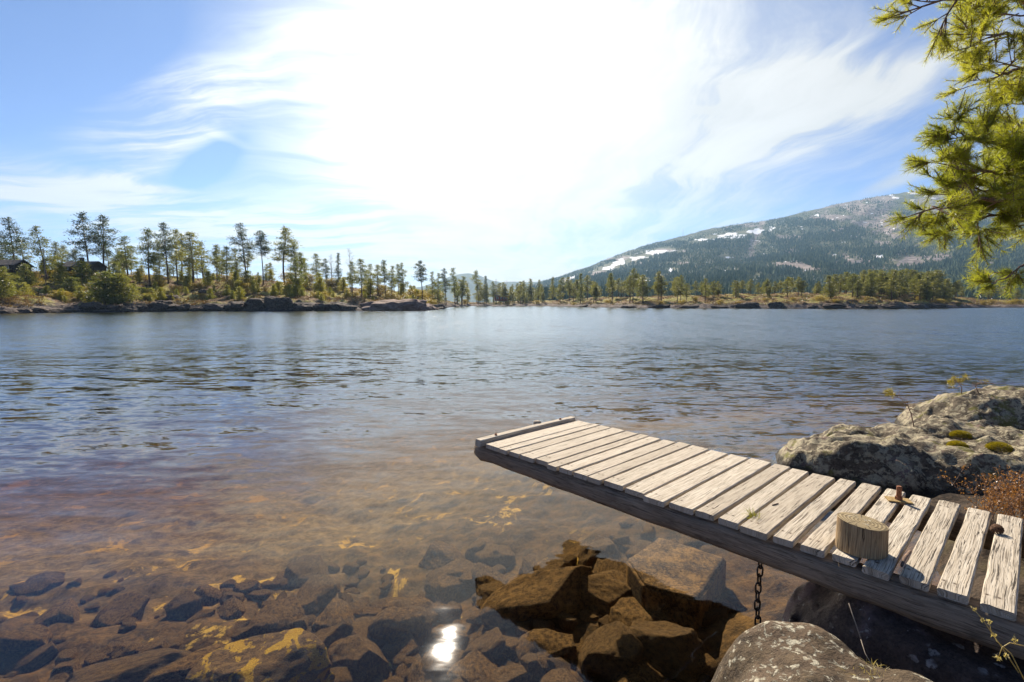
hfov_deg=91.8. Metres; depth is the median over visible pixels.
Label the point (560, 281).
pine tree
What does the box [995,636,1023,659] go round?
dry stalk
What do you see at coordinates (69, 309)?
shore rock
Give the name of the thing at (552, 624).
sunken stone
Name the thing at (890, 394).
pine sapling
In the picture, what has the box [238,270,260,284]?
young pine
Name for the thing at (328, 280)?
shrub
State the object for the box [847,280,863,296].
spruce tree
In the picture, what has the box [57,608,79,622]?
sunken stone
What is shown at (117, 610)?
sunken stone
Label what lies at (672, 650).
sunken stone
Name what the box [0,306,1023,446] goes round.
water
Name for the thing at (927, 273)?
pine tree
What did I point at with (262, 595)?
sunken stone
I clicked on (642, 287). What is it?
pine tree
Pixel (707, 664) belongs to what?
sunken stone
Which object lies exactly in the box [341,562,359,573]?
sunken stone
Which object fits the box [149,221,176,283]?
pine tree
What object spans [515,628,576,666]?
sunken stone
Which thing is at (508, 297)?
spruce tree
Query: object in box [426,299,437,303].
shrub
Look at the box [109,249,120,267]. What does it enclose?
pine tree
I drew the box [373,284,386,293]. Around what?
shrub
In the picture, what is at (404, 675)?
sunken stone
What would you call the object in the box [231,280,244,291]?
young pine
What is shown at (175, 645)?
sunken stone
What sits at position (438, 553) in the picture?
sunken stone
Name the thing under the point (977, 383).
pine sapling
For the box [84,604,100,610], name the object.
sunken stone
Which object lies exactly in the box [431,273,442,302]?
pine tree
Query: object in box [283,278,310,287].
shrub
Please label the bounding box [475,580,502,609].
sunken stone
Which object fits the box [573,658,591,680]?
sunken stone
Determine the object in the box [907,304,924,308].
shore rock
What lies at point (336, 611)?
sunken stone
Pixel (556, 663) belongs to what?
sunken stone
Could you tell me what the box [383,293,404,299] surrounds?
shrub
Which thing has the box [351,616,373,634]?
sunken stone
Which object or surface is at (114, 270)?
young pine
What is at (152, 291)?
young pine
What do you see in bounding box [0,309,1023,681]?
ground
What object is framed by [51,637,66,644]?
sunken stone
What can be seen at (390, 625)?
sunken stone
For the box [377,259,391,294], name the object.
pine tree
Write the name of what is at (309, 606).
sunken stone
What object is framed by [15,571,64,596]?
sunken stone
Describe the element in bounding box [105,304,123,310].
shore rock
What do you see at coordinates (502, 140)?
sky
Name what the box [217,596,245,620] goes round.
sunken stone
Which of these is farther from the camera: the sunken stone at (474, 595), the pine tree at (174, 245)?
the pine tree at (174, 245)
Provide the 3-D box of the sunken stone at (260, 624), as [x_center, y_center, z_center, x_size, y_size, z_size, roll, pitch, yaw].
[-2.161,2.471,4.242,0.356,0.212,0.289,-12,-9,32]
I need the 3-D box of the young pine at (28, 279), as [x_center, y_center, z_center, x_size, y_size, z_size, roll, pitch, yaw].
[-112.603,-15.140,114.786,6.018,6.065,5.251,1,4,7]
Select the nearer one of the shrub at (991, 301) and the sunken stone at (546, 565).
the sunken stone at (546, 565)
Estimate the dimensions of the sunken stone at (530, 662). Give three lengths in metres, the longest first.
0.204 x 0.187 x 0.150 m
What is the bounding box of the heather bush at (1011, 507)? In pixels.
[938,464,1023,526]
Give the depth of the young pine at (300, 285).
129.15 m
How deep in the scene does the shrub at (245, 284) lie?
134.83 m
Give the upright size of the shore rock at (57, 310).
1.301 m
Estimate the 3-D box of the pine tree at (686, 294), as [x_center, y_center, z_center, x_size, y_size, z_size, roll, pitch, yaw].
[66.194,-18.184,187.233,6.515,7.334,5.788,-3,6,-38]
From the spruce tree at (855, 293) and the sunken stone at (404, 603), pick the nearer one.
the sunken stone at (404, 603)
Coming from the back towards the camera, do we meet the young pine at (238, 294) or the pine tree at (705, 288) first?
the pine tree at (705, 288)
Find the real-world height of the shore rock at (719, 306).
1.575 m
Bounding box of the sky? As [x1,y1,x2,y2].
[0,0,1023,290]
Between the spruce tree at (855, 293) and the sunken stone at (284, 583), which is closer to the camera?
the sunken stone at (284, 583)
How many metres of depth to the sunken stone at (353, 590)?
5.10 m
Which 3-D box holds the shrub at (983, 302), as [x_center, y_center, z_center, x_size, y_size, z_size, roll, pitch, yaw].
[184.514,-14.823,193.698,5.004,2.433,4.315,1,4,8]
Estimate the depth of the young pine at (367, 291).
146.76 m
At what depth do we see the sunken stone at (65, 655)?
3.85 m
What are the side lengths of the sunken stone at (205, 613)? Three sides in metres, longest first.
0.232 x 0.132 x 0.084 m
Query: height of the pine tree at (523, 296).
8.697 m
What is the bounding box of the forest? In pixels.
[500,188,1023,301]
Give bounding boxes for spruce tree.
[332,252,342,288]
[452,288,459,302]
[464,282,470,303]
[482,276,491,303]
[507,286,513,302]
[527,278,534,300]
[533,279,540,299]
[539,288,545,301]
[546,277,555,299]
[576,273,588,303]
[729,284,740,296]
[767,285,770,297]
[819,275,840,298]
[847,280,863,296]
[859,275,865,289]
[860,275,873,295]
[862,272,880,297]
[883,270,902,298]
[895,271,907,295]
[920,276,935,300]
[933,278,955,300]
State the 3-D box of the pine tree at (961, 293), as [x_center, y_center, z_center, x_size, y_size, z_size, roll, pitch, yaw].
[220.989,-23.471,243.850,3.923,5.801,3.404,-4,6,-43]
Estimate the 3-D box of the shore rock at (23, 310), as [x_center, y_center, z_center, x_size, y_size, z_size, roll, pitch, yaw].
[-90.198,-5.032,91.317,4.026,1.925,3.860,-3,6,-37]
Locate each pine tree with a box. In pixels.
[0,217,34,259]
[0,238,17,259]
[13,237,34,262]
[19,225,62,280]
[48,241,66,268]
[57,244,69,261]
[61,211,107,280]
[65,249,88,260]
[88,213,121,279]
[100,245,114,267]
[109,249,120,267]
[111,235,139,280]
[126,245,141,274]
[127,227,164,286]
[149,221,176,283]
[149,240,167,268]
[161,261,171,275]
[162,228,188,280]
[168,254,180,275]
[171,231,215,285]
[174,233,190,271]
[179,250,196,272]
[194,243,211,279]
[204,244,224,281]
[210,250,224,274]
[212,251,227,274]
[214,246,239,279]
[228,223,256,277]
[228,248,243,271]
[242,250,255,269]
[252,230,270,284]
[256,272,261,286]
[264,226,303,284]
[265,262,276,274]
[284,242,308,272]
[285,257,307,285]
[293,252,309,281]
[307,253,323,279]
[319,258,332,278]
[345,262,359,294]
[350,259,371,297]
[364,264,376,296]
[373,264,382,294]
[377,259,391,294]
[386,266,397,293]
[392,264,403,293]
[398,263,410,291]
[411,260,428,298]
[427,271,438,293]
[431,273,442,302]
[441,268,451,304]
[447,268,461,303]
[456,279,468,304]
[457,276,469,304]
[470,270,482,303]
[477,284,488,298]
[489,281,498,302]
[495,282,506,303]
[500,287,510,296]
[517,280,527,301]
[517,285,526,303]
[520,291,525,298]
[537,284,544,295]
[555,285,564,302]
[558,277,566,290]
[564,277,572,300]
[570,285,577,299]
[583,275,592,299]
[590,287,600,301]
[592,283,600,302]
[604,273,616,300]
[615,278,621,295]
[621,276,636,302]
[626,268,639,301]
[634,274,654,302]
[637,276,649,294]
[652,271,664,299]
[654,276,668,300]
[671,285,681,301]
[676,275,687,299]
[681,283,692,300]
[691,281,699,290]
[701,278,710,298]
[708,281,718,291]
[729,280,741,297]
[738,280,745,288]
[744,279,754,294]
[754,282,762,292]
[760,280,773,291]
[772,281,779,292]
[780,277,794,296]
[788,278,795,290]
[794,276,803,295]
[797,280,808,294]
[827,274,841,291]
[836,274,846,292]
[839,271,852,293]
[841,278,850,292]
[842,273,861,296]
[851,281,865,298]
[857,270,867,283]
[864,273,883,291]
[867,0,1023,300]
[874,271,889,297]
[875,279,887,295]
[876,269,904,294]
[880,279,903,300]
[897,270,910,295]
[905,275,931,299]
[907,273,922,299]
[908,269,917,292]
[913,279,929,299]
[921,271,941,287]
[928,281,941,300]
[930,273,938,285]
[934,270,948,282]
[934,273,944,285]
[945,282,956,295]
[951,281,960,296]
[957,288,964,296]
[981,284,997,298]
[985,285,1001,298]
[997,286,1004,299]
[1012,289,1022,298]
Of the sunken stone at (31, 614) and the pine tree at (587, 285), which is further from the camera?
the pine tree at (587, 285)
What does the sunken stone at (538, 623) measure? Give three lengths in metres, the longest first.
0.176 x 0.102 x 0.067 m
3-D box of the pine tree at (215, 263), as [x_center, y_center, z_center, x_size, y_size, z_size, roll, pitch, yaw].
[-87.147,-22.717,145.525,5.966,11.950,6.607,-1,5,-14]
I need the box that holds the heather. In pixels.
[0,272,1023,307]
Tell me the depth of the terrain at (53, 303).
161.51 m
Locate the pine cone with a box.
[990,524,1004,534]
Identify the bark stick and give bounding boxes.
[900,550,911,566]
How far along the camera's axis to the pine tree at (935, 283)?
187.02 m
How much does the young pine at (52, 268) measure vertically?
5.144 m
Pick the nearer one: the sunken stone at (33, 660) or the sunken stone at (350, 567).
the sunken stone at (33, 660)
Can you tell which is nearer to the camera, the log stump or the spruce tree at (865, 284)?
the log stump
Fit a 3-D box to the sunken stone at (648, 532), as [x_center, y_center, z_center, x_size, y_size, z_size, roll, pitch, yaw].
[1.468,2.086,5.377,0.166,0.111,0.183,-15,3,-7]
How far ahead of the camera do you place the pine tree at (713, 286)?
186.54 m
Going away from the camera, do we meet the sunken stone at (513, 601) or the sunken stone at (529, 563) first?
the sunken stone at (513, 601)
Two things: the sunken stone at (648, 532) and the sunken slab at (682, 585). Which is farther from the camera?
the sunken stone at (648, 532)
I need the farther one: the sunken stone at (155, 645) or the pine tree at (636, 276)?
the pine tree at (636, 276)
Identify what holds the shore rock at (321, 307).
on the terrain at (53, 303)
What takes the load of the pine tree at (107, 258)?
on the terrain at (53, 303)
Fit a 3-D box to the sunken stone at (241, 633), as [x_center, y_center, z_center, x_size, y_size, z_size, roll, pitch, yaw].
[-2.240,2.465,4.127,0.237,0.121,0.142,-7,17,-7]
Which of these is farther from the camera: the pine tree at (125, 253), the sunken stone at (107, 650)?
the pine tree at (125, 253)
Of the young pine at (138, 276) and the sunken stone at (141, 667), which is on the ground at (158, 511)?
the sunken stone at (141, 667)
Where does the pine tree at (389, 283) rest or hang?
on the terrain at (53, 303)
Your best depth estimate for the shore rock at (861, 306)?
158.91 m
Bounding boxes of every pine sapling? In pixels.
[883,386,922,426]
[947,374,967,393]
[968,377,995,392]
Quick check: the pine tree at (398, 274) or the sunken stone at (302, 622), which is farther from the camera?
the pine tree at (398, 274)
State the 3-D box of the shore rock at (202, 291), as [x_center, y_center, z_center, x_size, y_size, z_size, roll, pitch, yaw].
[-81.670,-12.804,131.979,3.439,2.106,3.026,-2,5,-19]
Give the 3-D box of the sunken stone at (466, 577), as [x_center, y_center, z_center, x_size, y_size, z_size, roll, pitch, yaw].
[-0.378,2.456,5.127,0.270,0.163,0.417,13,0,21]
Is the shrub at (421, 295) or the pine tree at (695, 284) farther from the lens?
the pine tree at (695, 284)
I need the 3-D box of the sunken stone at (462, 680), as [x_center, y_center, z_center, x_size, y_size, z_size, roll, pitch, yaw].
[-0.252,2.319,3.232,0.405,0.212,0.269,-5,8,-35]
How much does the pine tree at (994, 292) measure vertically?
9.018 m
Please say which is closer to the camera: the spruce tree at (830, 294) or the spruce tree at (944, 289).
the spruce tree at (830, 294)
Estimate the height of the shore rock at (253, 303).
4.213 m
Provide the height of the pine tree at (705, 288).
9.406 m
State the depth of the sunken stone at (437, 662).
3.48 m
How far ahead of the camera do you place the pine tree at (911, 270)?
225.31 m
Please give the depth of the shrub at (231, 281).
135.10 m
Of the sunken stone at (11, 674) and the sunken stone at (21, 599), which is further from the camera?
the sunken stone at (21, 599)
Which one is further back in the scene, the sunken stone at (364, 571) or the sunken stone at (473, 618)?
the sunken stone at (364, 571)
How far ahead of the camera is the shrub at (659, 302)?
179.39 m
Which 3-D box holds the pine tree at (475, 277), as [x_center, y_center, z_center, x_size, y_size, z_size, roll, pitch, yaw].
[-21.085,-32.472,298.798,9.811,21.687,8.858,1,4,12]
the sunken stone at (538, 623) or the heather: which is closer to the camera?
the sunken stone at (538, 623)
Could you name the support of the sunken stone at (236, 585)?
on the ground at (158, 511)
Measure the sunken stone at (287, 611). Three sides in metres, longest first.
0.494 x 0.460 x 0.224 m
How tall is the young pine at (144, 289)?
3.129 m
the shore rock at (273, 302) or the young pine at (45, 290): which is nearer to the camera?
the young pine at (45, 290)
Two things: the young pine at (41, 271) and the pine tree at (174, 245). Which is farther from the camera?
the pine tree at (174, 245)
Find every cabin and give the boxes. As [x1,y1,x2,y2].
[0,260,34,271]
[57,257,108,271]
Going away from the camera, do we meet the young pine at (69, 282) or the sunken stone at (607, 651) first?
the sunken stone at (607, 651)
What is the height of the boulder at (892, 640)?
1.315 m
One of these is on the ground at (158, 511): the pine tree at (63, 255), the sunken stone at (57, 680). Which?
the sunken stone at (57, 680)
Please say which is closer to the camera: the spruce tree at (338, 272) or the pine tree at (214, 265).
the spruce tree at (338, 272)
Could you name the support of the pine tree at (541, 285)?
on the terrain at (53, 303)
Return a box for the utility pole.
[3,249,46,285]
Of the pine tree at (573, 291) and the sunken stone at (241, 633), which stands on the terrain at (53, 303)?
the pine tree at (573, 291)
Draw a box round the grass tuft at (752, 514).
[741,505,761,520]
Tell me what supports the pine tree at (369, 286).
on the terrain at (53, 303)
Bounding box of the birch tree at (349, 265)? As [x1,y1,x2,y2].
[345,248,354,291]
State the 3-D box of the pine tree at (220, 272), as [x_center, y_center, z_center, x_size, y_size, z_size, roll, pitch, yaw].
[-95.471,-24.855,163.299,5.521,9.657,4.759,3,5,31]
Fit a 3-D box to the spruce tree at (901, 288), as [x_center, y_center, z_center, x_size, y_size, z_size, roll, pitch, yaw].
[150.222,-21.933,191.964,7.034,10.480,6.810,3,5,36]
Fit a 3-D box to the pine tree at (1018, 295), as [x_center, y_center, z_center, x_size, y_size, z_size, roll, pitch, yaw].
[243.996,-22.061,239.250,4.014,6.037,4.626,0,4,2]
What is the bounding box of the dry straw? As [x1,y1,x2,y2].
[848,603,862,643]
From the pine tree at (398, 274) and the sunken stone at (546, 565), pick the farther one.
the pine tree at (398, 274)
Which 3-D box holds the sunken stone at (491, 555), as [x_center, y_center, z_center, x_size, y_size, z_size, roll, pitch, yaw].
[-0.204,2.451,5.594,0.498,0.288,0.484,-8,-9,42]
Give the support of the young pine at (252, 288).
on the terrain at (53, 303)
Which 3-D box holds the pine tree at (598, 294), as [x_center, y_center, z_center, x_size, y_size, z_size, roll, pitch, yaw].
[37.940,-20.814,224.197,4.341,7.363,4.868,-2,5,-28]
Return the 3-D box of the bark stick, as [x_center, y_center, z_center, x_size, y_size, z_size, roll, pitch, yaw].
[1.780,0.980,2.244,0.182,0.021,0.016,-4,6,-42]
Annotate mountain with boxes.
[495,186,1023,301]
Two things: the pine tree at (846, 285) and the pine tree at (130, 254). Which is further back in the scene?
the pine tree at (846, 285)
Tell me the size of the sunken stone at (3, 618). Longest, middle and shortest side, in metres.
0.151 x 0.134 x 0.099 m
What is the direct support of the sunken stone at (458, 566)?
on the ground at (158, 511)
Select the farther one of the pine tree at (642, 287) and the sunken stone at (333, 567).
the pine tree at (642, 287)
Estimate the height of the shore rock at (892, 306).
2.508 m
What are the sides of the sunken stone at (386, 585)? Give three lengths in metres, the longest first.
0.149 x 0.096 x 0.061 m
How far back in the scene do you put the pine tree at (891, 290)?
166.68 m
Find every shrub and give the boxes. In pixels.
[31,272,44,278]
[34,278,47,284]
[42,270,75,276]
[47,289,73,298]
[151,279,167,286]
[168,285,184,292]
[187,283,204,289]
[196,293,205,298]
[221,279,236,289]
[232,282,250,289]
[240,278,259,287]
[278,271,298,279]
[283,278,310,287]
[306,273,317,283]
[308,291,325,297]
[320,292,330,298]
[322,277,337,287]
[326,281,335,287]
[339,292,355,298]
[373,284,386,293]
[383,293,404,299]
[405,288,421,295]
[411,293,433,300]
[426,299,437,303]
[653,300,666,304]
[808,295,827,300]
[933,298,946,302]
[979,300,990,304]
[984,299,998,304]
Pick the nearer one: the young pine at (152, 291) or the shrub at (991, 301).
the young pine at (152, 291)
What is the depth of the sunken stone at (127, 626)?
4.21 m
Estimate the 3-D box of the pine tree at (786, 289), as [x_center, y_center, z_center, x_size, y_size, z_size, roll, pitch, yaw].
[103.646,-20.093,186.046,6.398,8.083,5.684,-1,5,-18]
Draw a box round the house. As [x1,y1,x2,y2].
[494,293,507,300]
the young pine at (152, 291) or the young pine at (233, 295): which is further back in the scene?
the young pine at (233, 295)
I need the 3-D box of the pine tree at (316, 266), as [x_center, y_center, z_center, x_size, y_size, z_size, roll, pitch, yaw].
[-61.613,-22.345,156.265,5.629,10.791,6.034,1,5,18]
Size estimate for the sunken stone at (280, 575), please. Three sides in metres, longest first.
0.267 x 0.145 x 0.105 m
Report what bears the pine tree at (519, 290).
on the terrain at (53, 303)
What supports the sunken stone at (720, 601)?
on the ground at (158, 511)
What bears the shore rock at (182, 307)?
on the terrain at (53, 303)
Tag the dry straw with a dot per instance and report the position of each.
(855, 624)
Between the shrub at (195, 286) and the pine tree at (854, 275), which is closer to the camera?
the shrub at (195, 286)
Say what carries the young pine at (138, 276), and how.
on the terrain at (53, 303)
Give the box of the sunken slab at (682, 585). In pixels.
[626,538,725,630]
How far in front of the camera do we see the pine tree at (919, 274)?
181.54 m
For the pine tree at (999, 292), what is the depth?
258.56 m
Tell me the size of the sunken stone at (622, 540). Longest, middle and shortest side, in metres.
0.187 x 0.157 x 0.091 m
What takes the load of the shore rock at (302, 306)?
on the terrain at (53, 303)
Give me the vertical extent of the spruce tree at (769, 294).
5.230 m
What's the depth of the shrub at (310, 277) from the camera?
158.35 m
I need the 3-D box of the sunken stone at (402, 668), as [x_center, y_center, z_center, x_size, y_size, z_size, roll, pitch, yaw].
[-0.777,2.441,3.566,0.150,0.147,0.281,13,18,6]
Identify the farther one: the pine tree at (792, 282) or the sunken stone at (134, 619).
the pine tree at (792, 282)
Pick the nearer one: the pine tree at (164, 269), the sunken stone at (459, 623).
the sunken stone at (459, 623)
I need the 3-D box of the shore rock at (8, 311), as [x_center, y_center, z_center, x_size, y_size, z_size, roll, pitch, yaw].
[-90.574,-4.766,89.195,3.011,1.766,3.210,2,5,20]
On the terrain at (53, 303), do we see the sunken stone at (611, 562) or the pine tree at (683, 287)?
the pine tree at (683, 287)
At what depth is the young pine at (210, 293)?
123.17 m
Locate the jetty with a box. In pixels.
[474,416,1023,659]
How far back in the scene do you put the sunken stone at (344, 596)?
4.87 m
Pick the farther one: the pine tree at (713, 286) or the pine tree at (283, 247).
the pine tree at (713, 286)
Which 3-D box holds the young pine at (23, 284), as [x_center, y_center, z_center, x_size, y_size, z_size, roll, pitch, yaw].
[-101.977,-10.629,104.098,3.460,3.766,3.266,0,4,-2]
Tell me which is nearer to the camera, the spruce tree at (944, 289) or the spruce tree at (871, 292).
the spruce tree at (871, 292)
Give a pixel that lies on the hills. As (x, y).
(449, 295)
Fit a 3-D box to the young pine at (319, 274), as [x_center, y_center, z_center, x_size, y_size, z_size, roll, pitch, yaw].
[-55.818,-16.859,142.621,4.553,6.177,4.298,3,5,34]
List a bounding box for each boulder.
[711,620,932,681]
[771,418,1023,519]
[781,581,1023,681]
[893,385,1023,428]
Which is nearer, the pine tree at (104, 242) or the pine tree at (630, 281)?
the pine tree at (104, 242)
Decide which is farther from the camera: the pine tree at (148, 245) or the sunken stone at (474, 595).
the pine tree at (148, 245)
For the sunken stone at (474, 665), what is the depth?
3.35 m
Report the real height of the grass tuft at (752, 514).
0.114 m
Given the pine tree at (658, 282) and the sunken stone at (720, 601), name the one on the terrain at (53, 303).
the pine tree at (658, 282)
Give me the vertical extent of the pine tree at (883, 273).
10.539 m
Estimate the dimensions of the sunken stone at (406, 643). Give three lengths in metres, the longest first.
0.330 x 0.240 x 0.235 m
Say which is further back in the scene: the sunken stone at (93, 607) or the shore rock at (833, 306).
the shore rock at (833, 306)
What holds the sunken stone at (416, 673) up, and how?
on the ground at (158, 511)
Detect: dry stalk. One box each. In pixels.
[969,605,1018,672]
[986,619,1023,678]
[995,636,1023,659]
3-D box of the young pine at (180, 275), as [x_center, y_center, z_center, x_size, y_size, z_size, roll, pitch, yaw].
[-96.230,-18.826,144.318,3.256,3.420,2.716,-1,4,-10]
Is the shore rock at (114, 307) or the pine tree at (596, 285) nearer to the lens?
the shore rock at (114, 307)
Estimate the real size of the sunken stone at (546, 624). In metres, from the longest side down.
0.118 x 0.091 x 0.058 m
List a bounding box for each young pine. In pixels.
[0,266,31,297]
[8,272,22,279]
[14,263,38,285]
[18,281,33,295]
[37,261,50,273]
[39,285,51,293]
[43,260,57,275]
[48,261,71,283]
[53,276,86,296]
[56,291,63,299]
[68,260,95,285]
[72,285,84,298]
[75,270,130,304]
[81,293,92,302]
[100,272,149,303]
[107,261,125,281]
[131,268,145,281]
[137,287,147,296]
[138,265,145,274]
[147,294,154,301]
[148,288,156,296]
[150,268,168,282]
[152,287,166,299]
[176,271,185,280]
[181,275,191,287]
[183,267,197,281]
[201,271,213,285]
[205,288,214,299]
[223,285,230,295]
[229,290,235,299]
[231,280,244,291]
[232,272,238,280]
[234,286,244,299]
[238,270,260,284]
[247,281,258,292]
[268,269,277,279]
[268,284,277,295]
[274,281,286,295]
[283,284,295,296]
[291,284,300,296]
[294,280,305,292]
[298,288,305,295]
[302,273,311,288]
[312,272,325,289]
[312,277,326,291]
[319,293,326,300]
[338,277,348,290]
[358,280,376,295]
[397,283,404,294]
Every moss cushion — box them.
[946,440,968,447]
[949,430,972,438]
[985,441,1013,451]
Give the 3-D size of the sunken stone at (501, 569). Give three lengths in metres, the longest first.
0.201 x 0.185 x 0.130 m
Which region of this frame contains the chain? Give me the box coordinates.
[754,562,763,624]
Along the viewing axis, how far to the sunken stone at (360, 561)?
5.69 m
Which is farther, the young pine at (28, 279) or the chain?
the young pine at (28, 279)
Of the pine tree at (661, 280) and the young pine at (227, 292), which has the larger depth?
the pine tree at (661, 280)
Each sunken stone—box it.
[0,616,7,622]
[0,624,53,657]
[0,659,17,674]
[3,671,16,677]
[9,582,24,594]
[11,641,58,673]
[14,595,27,605]
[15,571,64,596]
[20,611,38,616]
[34,598,79,625]
[45,679,64,681]
[50,658,80,678]
[50,672,68,679]
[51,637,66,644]
[54,647,77,665]
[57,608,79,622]
[64,648,191,681]
[67,578,82,585]
[80,594,94,604]
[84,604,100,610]
[84,645,113,663]
[84,653,108,666]
[89,592,149,627]
[97,588,111,596]
[103,570,116,577]
[105,584,125,595]
[105,641,118,648]
[107,641,143,660]
[118,621,136,632]
[120,617,137,624]
[136,640,168,653]
[143,642,226,681]
[163,589,202,618]
[169,642,180,648]
[185,627,334,681]
[186,609,215,623]
[193,584,221,606]
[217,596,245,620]
[219,578,236,588]
[219,591,244,604]
[220,588,232,594]
[231,626,256,640]
[232,582,244,592]
[234,619,250,630]
[237,579,261,595]
[247,589,270,600]
[248,595,304,631]
[249,614,278,635]
[261,580,269,588]
[261,600,272,608]
[263,579,280,588]
[273,571,284,579]
[276,591,287,598]
[279,578,288,588]
[283,554,328,588]
[292,616,308,629]
[296,575,337,609]
[299,597,318,614]
[305,614,315,625]
[311,597,355,631]
[315,623,352,651]
[324,561,339,573]
[328,638,343,655]
[329,634,389,680]
[330,666,366,681]
[337,582,340,591]
[338,592,353,602]
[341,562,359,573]
[344,577,359,587]
[344,587,359,593]
[349,599,369,617]
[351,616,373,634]
[356,558,366,565]
[358,629,372,640]
[359,566,369,578]
[360,604,383,616]
[368,606,431,646]
[372,639,387,648]
[379,580,391,589]
[380,573,393,582]
[381,597,438,624]
[383,645,393,660]
[385,675,405,681]
[389,599,426,619]
[390,632,421,664]
[391,653,421,670]
[394,663,408,676]
[401,668,409,681]
[408,659,427,681]
[418,539,463,569]
[421,646,463,681]
[424,557,473,593]
[425,624,469,648]
[429,574,465,603]
[432,603,462,620]
[447,649,497,681]
[451,678,483,681]
[452,619,465,629]
[459,563,476,588]
[460,627,505,661]
[464,539,486,560]
[465,611,481,625]
[471,564,506,589]
[471,593,476,602]
[474,543,515,567]
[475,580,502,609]
[478,565,594,628]
[484,663,534,681]
[491,564,505,574]
[501,636,518,662]
[514,622,529,635]
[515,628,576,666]
[518,653,545,681]
[520,554,537,574]
[533,618,543,628]
[537,654,550,672]
[538,560,570,569]
[540,668,577,681]
[541,621,549,628]
[547,620,554,630]
[547,657,570,671]
[558,612,577,630]
[564,555,576,564]
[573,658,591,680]
[576,645,581,657]
[578,538,622,566]
[578,621,643,681]
[580,570,631,615]
[580,609,599,621]
[591,555,624,573]
[594,534,602,540]
[597,614,608,625]
[608,595,676,626]
[609,534,618,542]
[611,654,662,681]
[612,535,629,544]
[615,563,626,573]
[619,518,637,526]
[622,545,634,549]
[625,547,644,558]
[629,619,708,678]
[640,526,654,537]
[642,524,654,530]
[683,537,704,547]
[697,652,717,677]
[713,595,736,613]
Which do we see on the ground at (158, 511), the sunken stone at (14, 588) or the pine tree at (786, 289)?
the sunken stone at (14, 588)
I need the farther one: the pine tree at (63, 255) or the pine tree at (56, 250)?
the pine tree at (63, 255)
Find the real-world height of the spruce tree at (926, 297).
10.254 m
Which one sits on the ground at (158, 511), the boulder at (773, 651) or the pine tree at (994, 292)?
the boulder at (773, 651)
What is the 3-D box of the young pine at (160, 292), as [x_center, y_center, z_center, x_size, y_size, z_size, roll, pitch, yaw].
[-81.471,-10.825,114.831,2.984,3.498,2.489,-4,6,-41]
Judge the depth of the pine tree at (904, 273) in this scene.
194.49 m
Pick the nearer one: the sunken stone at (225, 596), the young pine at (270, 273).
the sunken stone at (225, 596)
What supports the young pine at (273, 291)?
on the terrain at (53, 303)
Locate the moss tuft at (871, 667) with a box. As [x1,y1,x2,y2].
[853,658,889,680]
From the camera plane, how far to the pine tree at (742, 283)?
223.47 m
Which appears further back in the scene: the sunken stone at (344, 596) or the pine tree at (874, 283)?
the pine tree at (874, 283)
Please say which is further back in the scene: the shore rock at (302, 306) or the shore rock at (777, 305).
the shore rock at (777, 305)
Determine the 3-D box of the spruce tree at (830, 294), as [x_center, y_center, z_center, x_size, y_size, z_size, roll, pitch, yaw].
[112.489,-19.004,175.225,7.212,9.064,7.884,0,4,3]
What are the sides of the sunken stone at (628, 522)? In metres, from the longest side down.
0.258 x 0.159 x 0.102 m
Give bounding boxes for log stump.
[835,512,888,559]
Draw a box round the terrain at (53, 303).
[0,271,1023,321]
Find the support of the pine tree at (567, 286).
on the terrain at (53, 303)
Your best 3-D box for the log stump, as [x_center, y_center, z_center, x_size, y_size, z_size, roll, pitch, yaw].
[1.627,0.899,2.307,0.201,0.146,0.188,0,4,0]
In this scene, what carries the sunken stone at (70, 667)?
on the ground at (158, 511)
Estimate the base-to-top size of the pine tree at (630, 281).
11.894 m
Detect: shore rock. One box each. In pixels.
[0,310,18,312]
[14,308,34,312]
[31,307,50,312]
[49,309,64,312]
[64,307,75,311]
[79,301,106,309]
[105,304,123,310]
[121,305,148,312]
[148,300,176,310]
[158,294,179,300]
[174,304,190,310]
[190,307,202,310]
[198,289,207,293]
[202,303,224,310]
[224,301,245,310]
[244,298,265,309]
[264,296,293,309]
[293,302,315,310]
[313,303,330,310]
[330,301,356,310]
[359,299,431,323]
[427,303,438,309]
[433,304,445,316]
[620,306,635,308]
[648,304,669,308]
[678,305,698,308]
[710,305,727,308]
[734,302,759,308]
[767,302,785,308]
[807,304,817,308]
[822,303,846,308]
[854,304,877,308]
[882,303,903,308]
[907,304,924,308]
[928,303,947,308]
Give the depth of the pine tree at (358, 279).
136.64 m
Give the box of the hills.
[397,273,536,301]
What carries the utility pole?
on the terrain at (53, 303)
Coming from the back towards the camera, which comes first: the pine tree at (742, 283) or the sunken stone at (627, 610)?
the pine tree at (742, 283)
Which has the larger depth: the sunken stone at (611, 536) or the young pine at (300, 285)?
the young pine at (300, 285)
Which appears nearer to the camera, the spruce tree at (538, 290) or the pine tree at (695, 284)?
the pine tree at (695, 284)
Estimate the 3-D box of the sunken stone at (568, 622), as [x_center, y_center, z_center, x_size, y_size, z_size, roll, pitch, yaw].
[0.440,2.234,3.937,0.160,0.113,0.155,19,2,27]
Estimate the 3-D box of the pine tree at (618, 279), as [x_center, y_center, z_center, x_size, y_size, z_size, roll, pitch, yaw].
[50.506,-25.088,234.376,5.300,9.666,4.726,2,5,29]
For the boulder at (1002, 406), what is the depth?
6.67 m
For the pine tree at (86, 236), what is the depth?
128.11 m
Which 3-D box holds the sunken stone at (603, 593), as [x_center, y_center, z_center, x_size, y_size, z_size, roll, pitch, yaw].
[0.806,2.225,4.303,0.679,0.403,0.489,-5,-6,35]
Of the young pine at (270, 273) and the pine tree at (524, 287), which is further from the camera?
the pine tree at (524, 287)

